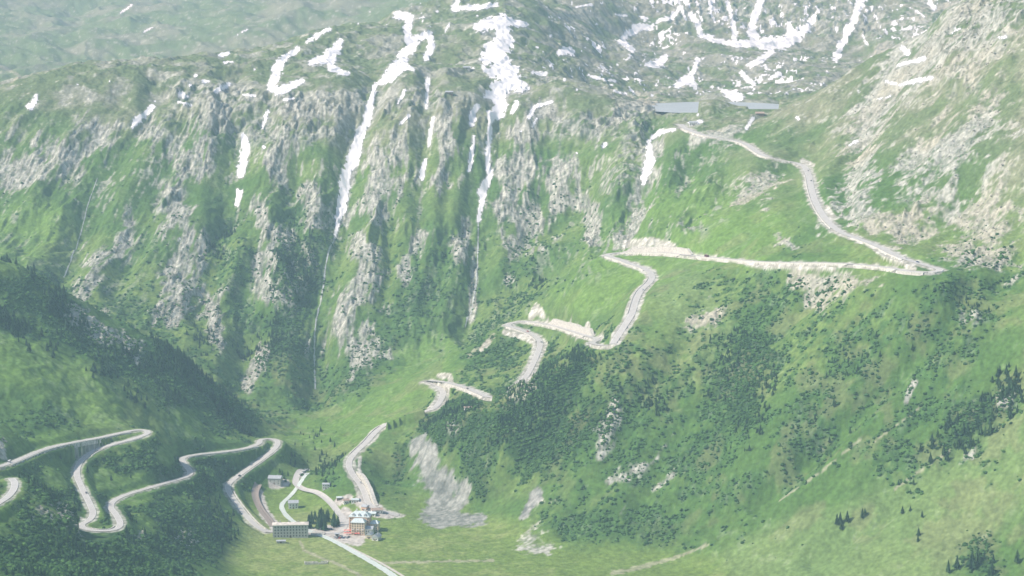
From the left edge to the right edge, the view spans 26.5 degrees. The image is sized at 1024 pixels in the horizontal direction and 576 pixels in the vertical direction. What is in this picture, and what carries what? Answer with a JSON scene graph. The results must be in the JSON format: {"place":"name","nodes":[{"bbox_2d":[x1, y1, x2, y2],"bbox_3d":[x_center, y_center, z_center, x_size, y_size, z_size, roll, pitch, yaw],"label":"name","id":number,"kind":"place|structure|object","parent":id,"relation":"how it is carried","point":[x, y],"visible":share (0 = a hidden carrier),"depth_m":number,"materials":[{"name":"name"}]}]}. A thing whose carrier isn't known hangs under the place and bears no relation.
{"place":"outdoors","nodes":[
{"label":"outdoors","id":0,"kind":"place"},
{"bbox_2d":[0,478,17,502],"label":"mountain road","id":1,"kind":"structure","parent":0,"point":[14,487],"depth_m":2068.10,"materials":[{"name":"grey asphalt"}]},
{"bbox_2d":[0,429,279,531],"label":"mountain road","id":2,"kind":"structure","parent":0,"point":[91,508],"depth_m":2519.04,"materials":[{"name":"grey asphalt"}]},
{"bbox_2d":[13,429,278,530],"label":"road edge line","id":3,"kind":"object","parent":2,"relation":"on","point":[153,485],"visible":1,"depth_m":2521.27,"materials":[{"name":"paint"}]},
{"bbox_2d":[265,468,346,533],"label":"village road","id":4,"kind":"structure","parent":0,"point":[329,501],"depth_m":2672.15,"materials":[{"name":"grey asphalt"}]},
{"bbox_2d":[279,473,396,575],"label":"river","id":5,"kind":"structure","parent":0,"point":[388,572],"depth_m":2510.16,"materials":[{"name":"liquid"}]},
{"bbox_2d":[328,536,403,575],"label":"gravel track","id":6,"kind":"structure","parent":0,"point":[392,569],"depth_m":2420.96,"materials":[{"name":"grey gravel"}]},
{"bbox_2d":[343,508,398,523],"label":"village road","id":7,"kind":"structure","parent":0,"point":[346,521],"depth_m":2620.69,"materials":[{"name":"grey asphalt"}]},
{"bbox_2d":[346,321,600,515],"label":"mountain road","id":8,"kind":"structure","parent":0,"point":[361,486],"depth_m":2874.14,"materials":[{"name":"grey asphalt"}]},
{"bbox_2d":[346,323,596,514],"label":"road edge line","id":9,"kind":"object","parent":8,"relation":"on","point":[436,402],"visible":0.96,"depth_m":2862.20,"materials":[{"name":"paint"}]},
{"bbox_2d":[0,0,1023,575],"bbox_3d":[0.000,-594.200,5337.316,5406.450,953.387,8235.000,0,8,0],"label":"terrain","id":10,"kind":"structure","parent":0,"point":[122,70],"depth_m":3112.35,"materials":[{"name":"green plant"}]},
{"bbox_2d":[11,432,131,465],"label":"retaining wall","id":11,"kind":"structure","parent":10,"relation":"on","point":[86,442],"depth_m":2499.21,"materials":[{"name":"stone"}]},
{"bbox_2d":[63,180,96,276],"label":"stream","id":12,"kind":"structure","parent":10,"relation":"on","point":[80,233],"depth_m":3558.68,"materials":[{"name":"liquid"}]},
{"bbox_2d":[91,551,96,561],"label":"pine tree","id":13,"kind":"object","parent":10,"relation":"on","point":[93,557],"visible":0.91,"depth_m":1983.09,"materials":[{"name":"green plant"}]},
{"bbox_2d":[91,438,142,455],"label":"retaining wall","id":14,"kind":"structure","parent":10,"relation":"on","point":[115,445],"depth_m":2535.25,"materials":[{"name":"stone"}]},
{"bbox_2d":[172,566,178,574],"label":"pine tree","id":15,"kind":"object","parent":10,"relation":"on","point":[174,571],"visible":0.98,"depth_m":2104.13,"materials":[{"name":"green plant"}]},
{"bbox_2d":[188,446,258,458],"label":"retaining wall","id":16,"kind":"structure","parent":10,"relation":"on","point":[255,447],"depth_m":2742.93,"materials":[{"name":"stone"}]},
{"bbox_2d":[234,188,242,207],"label":"snow patch","id":17,"kind":"object","parent":10,"relation":"on","point":[238,196],"visible":1,"depth_m":3655.79,"materials":[{"name":"white snow"}]},
{"bbox_2d":[236,132,249,177],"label":"snow patch","id":18,"kind":"object","parent":10,"relation":"on","point":[243,156],"visible":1,"depth_m":3769.99,"materials":[{"name":"white snow"}]},
{"bbox_2d":[233,491,266,528],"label":"retaining wall","id":19,"kind":"structure","parent":10,"relation":"on","point":[248,511],"depth_m":2601.59,"materials":[{"name":"stone"}]},
{"bbox_2d":[242,449,278,476],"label":"retaining wall","id":20,"kind":"structure","parent":10,"relation":"on","point":[260,463],"depth_m":2764.72,"materials":[{"name":"stone"}]},
{"bbox_2d":[251,482,273,525],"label":"railway bed","id":21,"kind":"object","parent":10,"relation":"on","point":[255,498],"visible":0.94,"depth_m":2677.68,"materials":[{"name":"grey gravel"}]},
{"bbox_2d":[267,474,282,486],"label":"stone house","id":22,"kind":"structure","parent":10,"relation":"on","point":[277,479],"depth_m":2747.33,"materials":[{"name":"grey stone"}]},
{"bbox_2d":[272,520,308,537],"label":"long building","id":23,"kind":"structure","parent":10,"relation":"on","point":[288,529],"depth_m":2524.36,"materials":[{"name":"grey stone"}]},
{"bbox_2d":[288,499,298,508],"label":"pale house","id":24,"kind":"structure","parent":10,"relation":"on","point":[292,504],"depth_m":2665.56,"materials":[{"name":"white paint"}]},
{"bbox_2d":[304,561,327,564],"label":"ruined enclosure","id":25,"kind":"object","parent":10,"relation":"on","point":[314,562],"visible":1,"depth_m":2417.20,"materials":[{"name":"stone"}]},
{"bbox_2d":[311,532,324,534],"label":"stone bridge","id":26,"kind":"structure","parent":10,"relation":"on","point":[318,533],"depth_m":2539.99,"materials":[{"name":"stone"}]},
{"bbox_2d":[313,237,335,388],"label":"stream","id":27,"kind":"structure","parent":10,"relation":"on","point":[314,358],"depth_m":3373.84,"materials":[{"name":"liquid"}]},
{"bbox_2d":[321,519,327,529],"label":"pine tree","id":28,"kind":"object","parent":10,"relation":"on","point":[324,527],"visible":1,"depth_m":2556.71,"materials":[{"name":"green plant"}]},
{"bbox_2d":[322,483,329,490],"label":"house","id":29,"kind":"structure","parent":10,"relation":"on","point":[325,486],"depth_m":2706.99,"materials":[{"name":"white paint"}]},
{"bbox_2d":[323,510,329,521],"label":"pine tree","id":30,"kind":"object","parent":10,"relation":"on","point":[326,517],"visible":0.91,"depth_m":2594.48,"materials":[{"name":"green plant"}]},
{"bbox_2d":[331,516,336,526],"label":"pine tree","id":31,"kind":"object","parent":10,"relation":"on","point":[334,523],"visible":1,"depth_m":2570.33,"materials":[{"name":"green plant"}]},
{"bbox_2d":[342,498,349,504],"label":"cottage","id":32,"kind":"structure","parent":10,"relation":"on","point":[346,501],"depth_m":2654.62,"materials":[{"name":"white paint"}]},
{"bbox_2d":[351,498,359,503],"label":"garage","id":33,"kind":"structure","parent":10,"relation":"on","point":[354,500],"depth_m":2650.34,"materials":[{"name":"white paint"}]},
{"bbox_2d":[334,83,377,236],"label":"snow patch","id":34,"kind":"object","parent":10,"relation":"on","point":[353,157],"visible":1,"depth_m":3761.04,"materials":[{"name":"white snow"}]},
{"bbox_2d":[348,509,379,534],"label":"hotel","id":35,"kind":"structure","parent":10,"relation":"on","point":[362,522],"depth_m":2545.94,"materials":[{"name":"beige paint"}]},
{"bbox_2d":[349,425,379,453],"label":"retaining wall","id":36,"kind":"structure","parent":10,"relation":"on","point":[364,439],"depth_m":2822.11,"materials":[{"name":"stone"}]},
{"bbox_2d":[361,504,368,510],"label":"cottage","id":37,"kind":"structure","parent":10,"relation":"on","point":[364,507],"depth_m":2623.53,"materials":[{"name":"paint"}]},
{"bbox_2d":[356,471,378,505],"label":"retaining wall","id":38,"kind":"structure","parent":10,"relation":"on","point":[364,479],"depth_m":2681.58,"materials":[{"name":"stone"}]},
{"bbox_2d":[366,531,373,538],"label":"annex house","id":39,"kind":"structure","parent":10,"relation":"on","point":[370,534],"depth_m":2521.07,"materials":[{"name":"beige paint"}]},
{"bbox_2d":[372,532,381,540],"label":"annex house","id":40,"kind":"structure","parent":10,"relation":"on","point":[377,536],"depth_m":2513.32,"materials":[{"name":"white paint"}]},
{"bbox_2d":[371,507,382,513],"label":"brown house","id":41,"kind":"structure","parent":10,"relation":"on","point":[379,510],"depth_m":2613.88,"materials":[{"name":"white paint"}]},
{"bbox_2d":[378,11,435,84],"bbox_3d":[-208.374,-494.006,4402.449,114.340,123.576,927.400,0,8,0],"label":"snow patch","id":42,"kind":"object","parent":10,"relation":"on","point":[397,67],"visible":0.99,"depth_m":4315.46,"materials":[{"name":"white snow"}]},
{"bbox_2d":[445,383,483,397],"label":"retaining wall","id":43,"kind":"structure","parent":10,"relation":"on","point":[450,385],"depth_m":2905.73,"materials":[{"name":"stone"}]},
{"bbox_2d":[467,135,475,171],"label":"snow patch","id":44,"kind":"object","parent":10,"relation":"on","point":[471,155],"visible":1,"depth_m":3745.51,"materials":[{"name":"white snow"}]},
{"bbox_2d":[465,222,478,326],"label":"stream","id":45,"kind":"structure","parent":10,"relation":"on","point":[476,276],"depth_m":3433.99,"materials":[{"name":"liquid"}]},
{"bbox_2d":[451,0,497,11],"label":"snow patch","id":46,"kind":"object","parent":10,"relation":"on","point":[456,7],"visible":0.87,"depth_m":4786.36,"materials":[{"name":"white snow"}]},
{"bbox_2d":[469,103,480,126],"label":"snow patch","id":47,"kind":"object","parent":10,"relation":"on","point":[472,115],"visible":1,"depth_m":3857.84,"materials":[{"name":"white snow"}]},
{"bbox_2d":[477,119,492,221],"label":"snow patch","id":48,"kind":"object","parent":10,"relation":"on","point":[482,190],"visible":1,"depth_m":3711.58,"materials":[{"name":"white snow"}]},
{"bbox_2d":[0,220,989,575],"bbox_3d":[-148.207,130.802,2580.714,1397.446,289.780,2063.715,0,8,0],"label":"conifer forest","id":49,"kind":"object","parent":10,"relation":"on","point":[108,370],"visible":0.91,"depth_m":2734.54,"materials":[{"name":"green plant"}]},
{"bbox_2d":[473,13,529,120],"bbox_3d":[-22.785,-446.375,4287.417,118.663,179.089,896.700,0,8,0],"label":"snow patch","id":50,"kind":"object","parent":10,"relation":"on","point":[504,70],"visible":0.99,"depth_m":4180.66,"materials":[{"name":"white snow"}]},
{"bbox_2d":[0,178,1023,575],"bbox_3d":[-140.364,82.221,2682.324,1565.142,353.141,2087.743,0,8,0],"label":"alder shrubs","id":51,"kind":"object","parent":10,"relation":"on","point":[136,552],"visible":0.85,"depth_m":2614.75,"materials":[{"name":"green plant"}]},
{"bbox_2d":[0,0,1023,545],"bbox_3d":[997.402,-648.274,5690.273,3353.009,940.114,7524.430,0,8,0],"label":"boulders","id":52,"kind":"object","parent":10,"relation":"on","point":[704,214],"visible":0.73,"depth_m":3126.63,"materials":[{"name":"stone"}]},
{"bbox_2d":[25,0,1006,239],"bbox_3d":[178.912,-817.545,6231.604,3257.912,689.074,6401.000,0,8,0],"label":"snow remnants","id":53,"kind":"object","parent":10,"relation":"on","point":[329,56],"visible":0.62,"depth_m":4274.27,"materials":[{"name":"white snow"}]},
{"bbox_2d":[506,327,535,341],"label":"retaining wall","id":54,"kind":"structure","parent":10,"relation":"on","point":[521,331],"depth_m":3066.52,"materials":[{"name":"stone"}]},
{"bbox_2d":[527,100,552,118],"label":"snow patch","id":55,"kind":"object","parent":10,"relation":"on","point":[531,113],"visible":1,"depth_m":3904.49,"materials":[{"name":"white snow"}]},
{"bbox_2d":[525,322,584,336],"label":"retaining wall","id":56,"kind":"structure","parent":10,"relation":"on","point":[562,330],"depth_m":3018.71,"materials":[{"name":"stone"}]},
{"bbox_2d":[556,46,574,55],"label":"snow patch","id":57,"kind":"object","parent":10,"relation":"on","point":[569,50],"visible":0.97,"depth_m":4528.00,"materials":[{"name":"white snow"}]},
{"bbox_2d":[548,319,594,335],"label":"retaining wall","id":58,"kind":"structure","parent":10,"relation":"on","point":[574,327],"depth_m":2998.21,"materials":[{"name":"stone"}]},
{"bbox_2d":[604,256,643,270],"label":"retaining wall","id":59,"kind":"structure","parent":10,"relation":"on","point":[623,263],"depth_m":3063.78,"materials":[{"name":"stone"}]},
{"bbox_2d":[626,278,647,313],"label":"retaining wall","id":60,"kind":"structure","parent":10,"relation":"on","point":[634,294],"depth_m":2871.42,"materials":[{"name":"stone"}]},
{"bbox_2d":[621,22,655,51],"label":"snow patch","id":61,"kind":"object","parent":10,"relation":"on","point":[636,29],"visible":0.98,"depth_m":5424.19,"materials":[{"name":"white snow"}]},
{"bbox_2d":[640,139,655,184],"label":"snow patch","id":62,"kind":"object","parent":10,"relation":"on","point":[649,162],"visible":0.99,"depth_m":3559.28,"materials":[{"name":"white snow"}]},
{"bbox_2d":[620,252,679,256],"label":"retaining wall","id":63,"kind":"structure","parent":10,"relation":"on","point":[651,253],"depth_m":3087.14,"materials":[{"name":"stone"}]},
{"bbox_2d":[644,54,667,68],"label":"snow patch","id":64,"kind":"object","parent":10,"relation":"on","point":[661,60],"visible":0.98,"depth_m":4969.18,"materials":[{"name":"white snow"}]},
{"bbox_2d":[623,246,693,254],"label":"retaining wall","id":65,"kind":"structure","parent":10,"relation":"on","point":[679,250],"depth_m":3082.69,"materials":[{"name":"stone"}]},
{"bbox_2d":[650,128,675,139],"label":"snow patch","id":66,"kind":"object","parent":10,"relation":"on","point":[659,132],"visible":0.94,"depth_m":3753.12,"materials":[{"name":"white snow"}]},
{"bbox_2d":[673,56,699,89],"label":"snow patch","id":67,"kind":"object","parent":10,"relation":"on","point":[688,79],"visible":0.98,"depth_m":4841.19,"materials":[{"name":"white snow"}]},
{"bbox_2d":[689,121,697,126],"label":"pass inn","id":68,"kind":"structure","parent":10,"relation":"on","point":[692,123],"depth_m":3616.00,"materials":[{"name":"white paint"}]},
{"bbox_2d":[720,88,743,101],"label":"snow patch","id":69,"kind":"object","parent":10,"relation":"on","point":[733,96],"visible":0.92,"depth_m":4304.52,"materials":[{"name":"white snow"}]},
{"bbox_2d":[682,128,789,162],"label":"retaining wall","id":70,"kind":"structure","parent":10,"relation":"on","point":[736,142],"depth_m":3442.72,"materials":[{"name":"stone"}]},
{"bbox_2d":[688,0,817,66],"bbox_3d":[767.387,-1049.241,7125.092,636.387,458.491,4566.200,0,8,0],"label":"snow patch","id":71,"kind":"object","parent":10,"relation":"on","point":[770,43],"visible":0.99,"depth_m":5401.73,"materials":[{"name":"white snow"}]},
{"bbox_2d":[755,111,764,116],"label":"pass chalet","id":72,"kind":"object","parent":10,"relation":"on","point":[761,113],"visible":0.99,"depth_m":3649.94,"materials":[{"name":"grey stone"}]},
{"bbox_2d":[696,256,847,266],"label":"retaining wall","id":73,"kind":"structure","parent":10,"relation":"on","point":[748,262],"depth_m":2777.77,"materials":[{"name":"stone"}]},
{"bbox_2d":[804,175,830,228],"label":"retaining wall","id":74,"kind":"structure","parent":10,"relation":"on","point":[813,206],"depth_m":2921.31,"materials":[{"name":"stone"}]},
{"bbox_2d":[838,512,843,523],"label":"pine tree","id":75,"kind":"object","parent":10,"relation":"on","point":[840,520],"visible":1,"depth_m":2343.18,"materials":[{"name":"green plant"}]},
{"bbox_2d":[831,0,867,60],"bbox_3d":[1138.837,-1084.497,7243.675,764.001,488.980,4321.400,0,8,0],"label":"snow patch","id":76,"kind":"object","parent":10,"relation":"on","point":[849,28],"visible":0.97,"depth_m":5420.24,"materials":[{"name":"white snow"}]},
{"bbox_2d":[853,264,895,271],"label":"retaining wall","id":77,"kind":"structure","parent":10,"relation":"on","point":[881,268],"depth_m":2632.58,"materials":[{"name":"stone"}]},
{"bbox_2d":[850,238,902,259],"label":"retaining wall","id":78,"kind":"structure","parent":10,"relation":"on","point":[882,251],"depth_m":2693.52,"materials":[{"name":"stone"}]},
{"bbox_2d":[895,270,923,275],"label":"retaining wall","id":79,"kind":"structure","parent":10,"relation":"on","point":[908,272],"depth_m":2568.26,"materials":[{"name":"stone"}]},
{"bbox_2d":[928,438,934,447],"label":"pine tree","id":80,"kind":"object","parent":10,"relation":"on","point":[932,445],"visible":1,"depth_m":2373.82,"materials":[{"name":"green plant"}]},
{"bbox_2d":[946,559,950,571],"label":"pine tree","id":81,"kind":"object","parent":10,"relation":"on","point":[948,569],"visible":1,"depth_m":2214.69,"materials":[{"name":"green plant"}]},
{"bbox_2d":[946,414,952,425],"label":"pine tree","id":82,"kind":"object","parent":10,"relation":"on","point":[949,422],"visible":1,"depth_m":2384.48,"materials":[{"name":"green plant"}]},
{"bbox_2d":[952,556,960,568],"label":"pine tree","id":83,"kind":"object","parent":10,"relation":"on","point":[957,565],"visible":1,"depth_m":2216.82,"materials":[{"name":"green plant"}]},
{"bbox_2d":[954,438,959,448],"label":"pine tree","id":84,"kind":"object","parent":10,"relation":"on","point":[957,445],"visible":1,"depth_m":2362.90,"materials":[{"name":"green plant"}]},
{"bbox_2d":[960,423,966,433],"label":"pine tree","id":85,"kind":"object","parent":10,"relation":"on","point":[963,430],"visible":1,"depth_m":2370.89,"materials":[{"name":"green plant"}]},
{"bbox_2d":[964,425,970,435],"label":"pine tree","id":86,"kind":"object","parent":10,"relation":"on","point":[968,432],"visible":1,"depth_m":2368.12,"materials":[{"name":"green plant"}]},
{"bbox_2d":[964,551,976,568],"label":"pine tree","id":87,"kind":"object","parent":10,"relation":"on","point":[970,563],"visible":1,"depth_m":2209.46,"materials":[{"name":"green plant"}]},
{"bbox_2d":[974,547,980,561],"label":"pine tree","id":88,"kind":"object","parent":10,"relation":"on","point":[977,556],"visible":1,"depth_m":2215.29,"materials":[{"name":"green plant"}]},
{"bbox_2d":[978,424,982,434],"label":"pine tree","id":89,"kind":"object","parent":10,"relation":"on","point":[980,431],"visible":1,"depth_m":2362.45,"materials":[{"name":"green plant"}]},
{"bbox_2d":[987,561,995,575],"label":"pine tree","id":90,"kind":"object","parent":10,"relation":"on","point":[991,570],"visible":1,"depth_m":2195.73,"materials":[{"name":"green plant"}]},
{"bbox_2d":[989,410,994,420],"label":"pine tree","id":91,"kind":"object","parent":10,"relation":"on","point":[991,417],"visible":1,"depth_m":2368.74,"materials":[{"name":"green plant"}]},
{"bbox_2d":[1003,387,1007,397],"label":"pine tree","id":92,"kind":"object","parent":10,"relation":"on","point":[1005,395],"visible":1,"depth_m":2379.24,"materials":[{"name":"green plant"}]},
{"bbox_2d":[1007,408,1012,418],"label":"pine tree","id":93,"kind":"object","parent":10,"relation":"on","point":[1010,415],"visible":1,"depth_m":2356.51,"materials":[{"name":"green plant"}]},
{"bbox_2d":[1012,366,1017,376],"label":"pine tree","id":94,"kind":"object","parent":10,"relation":"on","point":[1015,374],"visible":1,"depth_m":2388.21,"materials":[{"name":"green plant"}]},
{"bbox_2d":[1013,549,1019,563],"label":"pine tree","id":95,"kind":"object","parent":10,"relation":"on","point":[1017,558],"visible":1,"depth_m":2195.73,"materials":[{"name":"green plant"}]},
{"bbox_2d":[652,102,778,112],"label":"lake","id":96,"kind":"structure","parent":0,"point":[682,107],"depth_m":4042.77,"materials":[{"name":"liquid"}]},
{"bbox_2d":[604,124,942,343],"bbox_3d":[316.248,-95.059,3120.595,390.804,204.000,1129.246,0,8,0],"label":"mountain road","id":97,"kind":"structure","parent":0,"point":[638,294],"depth_m":2866.57,"materials":[{"name":"grey asphalt"}]},
{"bbox_2d":[604,127,937,340],"bbox_3d":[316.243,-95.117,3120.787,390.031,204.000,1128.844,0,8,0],"label":"road edge line","id":98,"kind":"object","parent":97,"relation":"on","point":[699,256],"visible":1,"depth_m":2881.43,"materials":[{"name":"paint"}]}
]}

